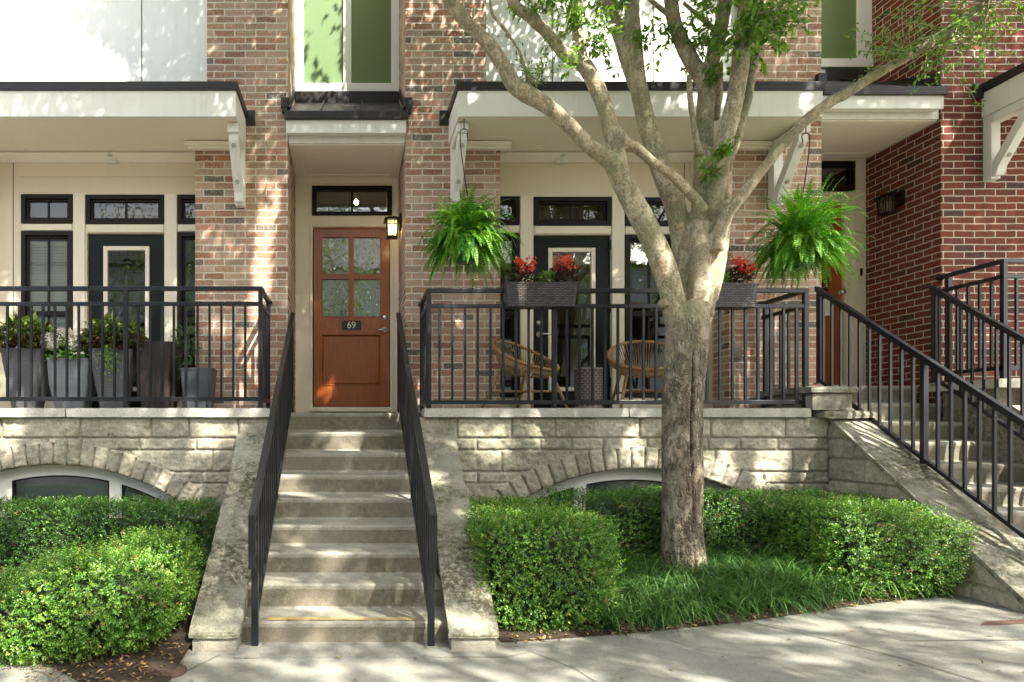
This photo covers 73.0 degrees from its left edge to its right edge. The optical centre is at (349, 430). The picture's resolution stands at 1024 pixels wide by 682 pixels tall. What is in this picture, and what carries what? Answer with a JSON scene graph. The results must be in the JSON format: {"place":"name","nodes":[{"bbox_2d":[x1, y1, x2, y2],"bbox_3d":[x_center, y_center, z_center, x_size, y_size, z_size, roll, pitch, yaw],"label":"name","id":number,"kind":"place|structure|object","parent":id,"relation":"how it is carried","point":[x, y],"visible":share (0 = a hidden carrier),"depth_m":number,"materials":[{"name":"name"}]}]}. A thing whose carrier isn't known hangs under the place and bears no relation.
{"place":"outdoors","nodes":[
{"label":"outdoors","id":0,"kind":"place"},
{"bbox_2d":[0,594,1023,681],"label":"sidewalk","id":1,"kind":"structure","parent":0,"point":[963,644],"depth_m":3.68,"materials":[{"name":"concrete"}]},
{"bbox_2d":[1,563,205,681],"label":"bed soil","id":2,"kind":"structure","parent":1,"relation":"on","point":[115,674],"depth_m":3.70,"materials":[{"name":"brown soil"}]},
{"bbox_2d":[0,522,206,667],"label":"boxwood shrub","id":3,"kind":"object","parent":2,"relation":"on","point":[119,590],"visible":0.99,"depth_m":3.73,"materials":[{"name":"green plant"}]},
{"bbox_2d":[0,494,220,588],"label":"boxwood hedge","id":4,"kind":"object","parent":2,"relation":"on","point":[23,538],"visible":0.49,"depth_m":5.10,"materials":[{"name":"green plant"}]},
{"bbox_2d":[0,408,270,561],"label":"porch wall","id":5,"kind":"structure","parent":1,"relation":"on","point":[154,453],"depth_m":5.81,"materials":[{"name":"grey stone"}]},
{"bbox_2d":[0,311,64,407],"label":"planter","id":6,"kind":"object","parent":5,"relation":"on","point":[25,360],"visible":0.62,"depth_m":6.06,"materials":[{"name":"grey ceramic"}]},
{"bbox_2d":[39,327,95,407],"bbox_3d":[-2.583,-0.566,6.175,0.525,0.759,0.545,0,0,-17],"label":"planter","id":7,"kind":"object","parent":5,"relation":"on","point":[72,373],"visible":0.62,"depth_m":6.04,"materials":[{"name":"grey ceramic"}]},
{"bbox_2d":[0,462,213,561],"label":"arched window","id":8,"kind":"structure","parent":5,"relation":"in","point":[37,480],"depth_m":5.95,"materials":[{"name":"white paint"}]},
{"bbox_2d":[74,311,148,407],"bbox_3d":[-2.189,-0.656,6.219,0.724,0.938,0.650,0,0,0],"label":"planter","id":9,"kind":"object","parent":5,"relation":"on","point":[108,360],"visible":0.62,"depth_m":6.07,"materials":[{"name":"grey ceramic"}]},
{"bbox_2d":[0,286,271,407],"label":"balcony railing","id":10,"kind":"object","parent":5,"relation":"on","point":[263,355],"visible":0.91,"depth_m":5.85,"materials":[{"name":"black metal"}]},
{"bbox_2d":[171,323,216,407],"bbox_3d":[-1.479,-0.600,6.230,0.468,0.826,0.320,0,0,0],"label":"planter","id":11,"kind":"object","parent":5,"relation":"on","point":[191,382],"visible":0.69,"depth_m":6.11,"materials":[{"name":"ceramic"}]},
{"bbox_2d":[151,663,186,677],"bbox_3d":[-0.969,1.287,3.580,0.190,0.022,0.190,0,0,0],"label":"utility cover","id":12,"kind":"object","parent":1,"relation":"on","point":[180,670],"visible":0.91,"depth_m":3.54,"materials":[{"name":"brown metal"}]},
{"bbox_2d":[188,413,498,658],"bbox_3d":[-0.028,0.579,5.630,1.894,1.506,3.662,0,0,0],"label":"entry stair","id":13,"kind":"object","parent":1,"relation":"on","point":[343,574],"visible":0.8,"depth_m":4.64,"materials":[{"name":"concrete"}]},
{"bbox_2d":[248,312,295,648],"bbox_3d":[-0.562,0.059,5.230,0.070,2.466,2.780,0,0,0],"label":"stair railing","id":14,"kind":"object","parent":13,"relation":"on","point":[262,509],"visible":0.99,"depth_m":4.62,"materials":[{"name":"black metal"}]},
{"bbox_2d":[395,312,437,647],"bbox_3d":[0.487,0.059,5.230,0.070,2.466,2.780,0,0,0],"label":"stair railing","id":15,"kind":"object","parent":13,"relation":"on","point":[422,499],"visible":0.98,"depth_m":4.62,"materials":[{"name":"black metal"}]},
{"bbox_2d":[0,0,825,416],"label":"brick townhouse","id":16,"kind":"structure","parent":1,"relation":"on","point":[252,142],"depth_m":6.60,"materials":[{"name":"brown brick"}]},
{"bbox_2d":[21,194,72,223],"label":"transom window","id":17,"kind":"structure","parent":16,"relation":"in","point":[41,213],"depth_m":6.81,"materials":[{"name":"paint"}]},
{"bbox_2d":[21,231,72,396],"bbox_3d":[-3.082,-1.189,6.844,0.528,1.692,0.112,0,0,0],"label":"window","id":18,"kind":"structure","parent":16,"relation":"in","point":[48,266],"depth_m":6.86,"materials":[{"name":"glass"}]},
{"bbox_2d":[105,153,116,163],"bbox_3d":[-2.417,-2.760,6.737,0.110,0.105,0.095,0,0,0],"label":"flood light","id":19,"kind":"object","parent":16,"relation":"attached to","point":[110,161],"visible":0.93,"depth_m":6.74,"materials":[{"name":"white paint"}]},
{"bbox_2d":[86,195,163,223],"bbox_3d":[-2.288,-2.255,6.854,0.800,0.299,0.132,0,0,0],"label":"transom window","id":20,"kind":"structure","parent":16,"relation":"in","point":[109,209],"depth_m":6.81,"materials":[{"name":"paint"}]},
{"bbox_2d":[89,235,163,407],"bbox_3d":[-2.274,-1.104,6.820,0.781,1.794,0.100,0,0,0],"label":"porch door","id":21,"kind":"structure","parent":16,"relation":"in","point":[100,246],"depth_m":6.83,"materials":[{"name":"black paint"}]},
{"bbox_2d":[133,341,183,407],"bbox_3d":[-1.785,-0.500,6.260,0.368,0.625,0.368,0,0,6],"label":"planter","id":22,"kind":"object","parent":16,"relation":"on","point":[156,369],"visible":0.64,"depth_m":6.11,"materials":[{"name":"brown wood"}]},
{"bbox_2d":[177,195,194,223],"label":"transom window","id":23,"kind":"structure","parent":16,"relation":"in","point":[185,203],"depth_m":6.81,"materials":[{"name":"glass"}]},
{"bbox_2d":[177,232,194,396],"bbox_3d":[-1.488,-1.183,6.819,0.528,1.681,0.062,0,0,0],"label":"window","id":24,"kind":"structure","parent":16,"relation":"in","point":[181,236],"depth_m":6.79,"materials":[{"name":"paint"}]},
{"bbox_2d":[312,186,391,215],"bbox_3d":[0.030,-2.558,7.439,0.890,0.332,0.062,0,0,0],"label":"transom window","id":25,"kind":"structure","parent":16,"relation":"in","point":[315,189],"depth_m":7.42,"materials":[{"name":"paint"}]},
{"bbox_2d":[314,228,389,405],"bbox_3d":[0.027,-1.270,7.443,0.848,1.998,0.089,0,0,0],"label":"front door","id":26,"kind":"structure","parent":16,"relation":"in","point":[352,265],"depth_m":7.47,"materials":[{"name":"brown wood"}]},
{"bbox_2d":[354,192,358,204],"bbox_3d":[0.086,-3.026,8.300,0.056,0.428,0.056,0,0,0],"label":"pendant bulb","id":27,"kind":"object","parent":16,"relation":"hanging from","point":[356,202],"visible":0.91,"depth_m":8.29,"materials":[{"name":"white glass"}]},
{"bbox_2d":[383,213,400,239],"bbox_3d":[0.453,-2.143,7.000,0.181,0.242,0.172,0,0,0],"label":"wall lantern","id":28,"kind":"object","parent":16,"relation":"attached to","point":[391,222],"depth_m":6.95,"materials":[{"name":"paint"}]},
{"bbox_2d":[460,128,467,199],"bbox_3d":[1.032,-2.441,6.000,0.081,0.727,0.009,0,0,0],"label":"plant hook","id":29,"kind":"object","parent":16,"relation":"attached to","point":[462,162],"visible":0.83,"depth_m":6.00,"materials":[{"name":"black metal"}]},
{"bbox_2d":[417,182,523,286],"bbox_3d":[1.028,-1.712,5.900,0.882,0.897,0.934,0,0,29],"label":"hanging fern","id":30,"kind":"object","parent":29,"relation":"hanging from","point":[466,237],"visible":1,"depth_m":5.79,"materials":[{"name":"green plant"}]},
{"bbox_2d":[500,196,519,224],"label":"transom window","id":31,"kind":"structure","parent":16,"relation":"in","point":[512,206],"depth_m":6.81,"materials":[{"name":"glass"}]},
{"bbox_2d":[500,233,519,397],"bbox_3d":[1.466,-1.175,6.819,0.539,1.676,0.062,0,0,0],"label":"window","id":32,"kind":"structure","parent":16,"relation":"in","point":[516,250],"depth_m":6.79,"materials":[{"name":"paint"}]},
{"bbox_2d":[556,153,567,163],"bbox_3d":[2.152,-2.760,6.737,0.110,0.105,0.095,0,0,0],"label":"flood light","id":33,"kind":"object","parent":16,"relation":"attached to","point":[561,160],"visible":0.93,"depth_m":6.74,"materials":[{"name":"white paint"}]},
{"bbox_2d":[533,197,611,225],"bbox_3d":[2.274,-2.236,6.854,0.794,0.294,0.132,0,0,0],"label":"transom window","id":34,"kind":"structure","parent":16,"relation":"in","point":[547,211],"depth_m":6.81,"materials":[{"name":"paint"}]},
{"bbox_2d":[534,237,610,407],"bbox_3d":[2.285,-1.096,6.830,0.792,1.777,0.120,0,0,0],"label":"porch door","id":35,"kind":"structure","parent":16,"relation":"in","point":[592,251],"depth_m":6.83,"materials":[{"name":"black paint"}]},
{"bbox_2d":[574,367,602,407],"bbox_3d":[2.274,-0.392,6.340,0.262,0.410,0.262,0,0,0],"label":"drum stool","id":36,"kind":"object","parent":16,"relation":"on","point":[586,383],"visible":0.66,"depth_m":6.23,"materials":[{"name":"grey wicker"}]},
{"bbox_2d":[607,340,664,407],"bbox_3d":[2.826,-0.542,6.372,0.695,0.721,0.632,0,0,12],"label":"rattan chair","id":37,"kind":"object","parent":16,"relation":"on","point":[624,370],"visible":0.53,"depth_m":6.41,"materials":[{"name":"brown wicker"}]},
{"bbox_2d":[625,197,667,225],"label":"transom window","id":38,"kind":"structure","parent":16,"relation":"in","point":[655,203],"depth_m":6.81,"materials":[{"name":"glass"}]},
{"bbox_2d":[625,235,671,397],"bbox_3d":[3.071,-1.167,6.844,0.528,1.659,0.112,0,0,0],"label":"window","id":39,"kind":"structure","parent":16,"relation":"in","point":[634,252],"depth_m":6.81,"materials":[{"name":"paint"}]},
{"bbox_2d":[734,347,740,358],"bbox_3d":[3.775,-0.754,6.497,0.080,0.110,0.023,0,0,0],"label":"outlet cover","id":40,"kind":"object","parent":16,"relation":"attached to","point":[737,352],"visible":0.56,"depth_m":6.49,"materials":[{"name":"metal"}]},
{"bbox_2d":[801,128,809,192],"bbox_3d":[4.054,-2.424,5.920,0.081,0.761,0.009,0,0,0],"label":"plant hook","id":41,"kind":"object","parent":16,"relation":"attached to","point":[808,156],"visible":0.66,"depth_m":5.92,"materials":[{"name":"black metal"}]},
{"bbox_2d":[741,172,876,298],"bbox_3d":[3.983,-1.696,5.865,0.951,0.980,0.917,0,0,26],"label":"hanging fern","id":42,"kind":"object","parent":41,"relation":"hanging from","point":[802,244],"visible":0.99,"depth_m":5.72,"materials":[{"name":"green plant"}]},
{"bbox_2d":[13,585,1000,681],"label":"leaf litter","id":43,"kind":"object","parent":1,"relation":"on","point":[181,652],"visible":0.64,"depth_m":3.79,"materials":[{"name":"brown plant"}]},
{"bbox_2d":[170,598,1023,681],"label":"pavement joints","id":44,"kind":"object","parent":1,"relation":"on","point":[693,647],"visible":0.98,"depth_m":3.72,"materials":[{"name":"grey concrete"}]},
{"bbox_2d":[420,408,828,550],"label":"porch wall","id":45,"kind":"structure","parent":1,"relation":"on","point":[518,452],"depth_m":5.81,"materials":[{"name":"grey stone"}]},
{"bbox_2d":[481,339,568,407],"bbox_3d":[1.672,-0.542,6.370,0.695,0.721,0.632,0,0,-38],"label":"rattan chair","id":46,"kind":"object","parent":45,"relation":"on","point":[521,364],"visible":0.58,"depth_m":6.32,"materials":[{"name":"brown wicker"}]},
{"bbox_2d":[418,288,808,410],"bbox_3d":[2.353,-0.721,6.170,3.369,1.073,0.660,0,0,0],"label":"balcony railing","id":47,"kind":"object","parent":45,"relation":"on","point":[768,345],"visible":0.81,"depth_m":5.85,"materials":[{"name":"black metal"}]},
{"bbox_2d":[501,254,579,309],"bbox_3d":[1.681,-1.311,5.847,0.677,0.467,0.249,0,0,0],"label":"flower box","id":48,"kind":"object","parent":47,"relation":"on","point":[520,294],"visible":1,"depth_m":5.77,"materials":[{"name":"wicker"}]},
{"bbox_2d":[715,255,758,309],"bbox_3d":[3.230,-1.295,5.839,0.643,0.446,0.233,0,0,0],"label":"flower box","id":49,"kind":"object","parent":47,"relation":"on","point":[739,295],"visible":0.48,"depth_m":5.77,"materials":[{"name":"wicker"}]},
{"bbox_2d":[503,466,755,550],"bbox_3d":[2.519,0.743,5.987,3.301,0.875,0.075,0,0,0],"label":"arched window","id":50,"kind":"structure","parent":45,"relation":"in","point":[644,477],"depth_m":5.95,"materials":[{"name":"white paint"}]},
{"bbox_2d":[493,546,951,641],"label":"planting bed soil","id":51,"kind":"structure","parent":1,"relation":"on","point":[524,635],"depth_m":4.28,"materials":[{"name":"brown soil"}]},
{"bbox_2d":[461,494,626,633],"bbox_3d":[1.269,0.913,4.874,1.018,0.815,1.515,0,0,0],"label":"boxwood hedge","id":52,"kind":"object","parent":51,"relation":"on","point":[526,556],"visible":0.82,"depth_m":4.26,"materials":[{"name":"green plant"}]},
{"bbox_2d":[534,484,851,565],"bbox_3d":[2.746,0.814,5.418,2.440,0.741,0.632,0,0,0],"label":"boxwood hedge","id":53,"kind":"object","parent":51,"relation":"on","point":[639,527],"visible":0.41,"depth_m":5.25,"materials":[{"name":"green plant"}]},
{"bbox_2d":[560,536,967,642],"bbox_3d":[2.702,1.021,4.846,2.913,0.460,1.739,0,0,-10],"label":"lilyturf","id":54,"kind":"object","parent":51,"relation":"on","point":[753,581],"visible":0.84,"depth_m":4.47,"materials":[{"name":"green plant"}]},
{"bbox_2d":[753,487,981,599],"bbox_3d":[3.747,0.819,4.950,1.036,0.752,1.166,0,0,0],"label":"boxwood hedge","id":55,"kind":"object","parent":51,"relation":"on","point":[852,532],"visible":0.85,"depth_m":4.58,"materials":[{"name":"green plant"}]},
{"bbox_2d":[442,0,1023,576],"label":"crape myrtle tree","id":56,"kind":"object","parent":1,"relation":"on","point":[688,268],"visible":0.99,"depth_m":4.93,"materials":[{"name":"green plant"}]},
{"bbox_2d":[760,386,1023,611],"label":"entry stair","id":57,"kind":"object","parent":1,"relation":"on","point":[866,455],"visible":0.48,"depth_m":5.43,"materials":[{"name":"concrete"}]},
{"bbox_2d":[813,286,1023,538],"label":"stair railing","id":58,"kind":"object","parent":57,"relation":"on","point":[926,362],"visible":0.95,"depth_m":5.22,"materials":[{"name":"black metal"}]},
{"bbox_2d":[929,285,1023,440],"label":"stair railing","id":59,"kind":"object","parent":57,"relation":"on","point":[937,293],"visible":0.84,"depth_m":6.00,"materials":[{"name":"black metal"}]},
{"bbox_2d":[815,0,1023,420],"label":"red brick townhouse","id":60,"kind":"structure","parent":1,"relation":"on","point":[948,158],"depth_m":6.63,"materials":[{"name":"red brick"}]},
{"bbox_2d":[821,203,846,384],"bbox_3d":[5.249,-1.533,7.480,0.618,2.040,0.080,0,0,0],"label":"front door","id":61,"kind":"structure","parent":60,"relation":"in","point":[833,287],"depth_m":7.49,"materials":[{"name":"brown wood"}]},
{"bbox_2d":[821,161,855,191],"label":"transom window","id":62,"kind":"structure","parent":60,"relation":"in","point":[850,165],"depth_m":7.44,"materials":[{"name":"paint"}]},
{"bbox_2d":[873,190,904,215],"bbox_3d":[5.653,-2.380,6.980,0.231,0.237,0.172,0,0,0],"label":"wall lantern","id":63,"kind":"object","parent":60,"relation":"attached to","point":[888,203],"depth_m":6.93,"materials":[{"name":"paint"}]},
{"bbox_2d":[929,378,1019,411],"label":"porch wall","id":64,"kind":"structure","parent":1,"relation":"on","point":[1002,386],"depth_m":5.95,"materials":[{"name":"grey stone"}]},
{"bbox_2d":[936,258,1023,381],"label":"balcony railing","id":65,"kind":"object","parent":64,"relation":"on","point":[1004,276],"visible":0.84,"depth_m":5.97,"materials":[{"name":"black metal"}]},
{"bbox_2d":[981,619,1023,624],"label":"brick paving","id":66,"kind":"structure","parent":1,"relation":"on","point":[1017,621],"depth_m":3.96,"materials":[{"name":"brick"}]}
]}

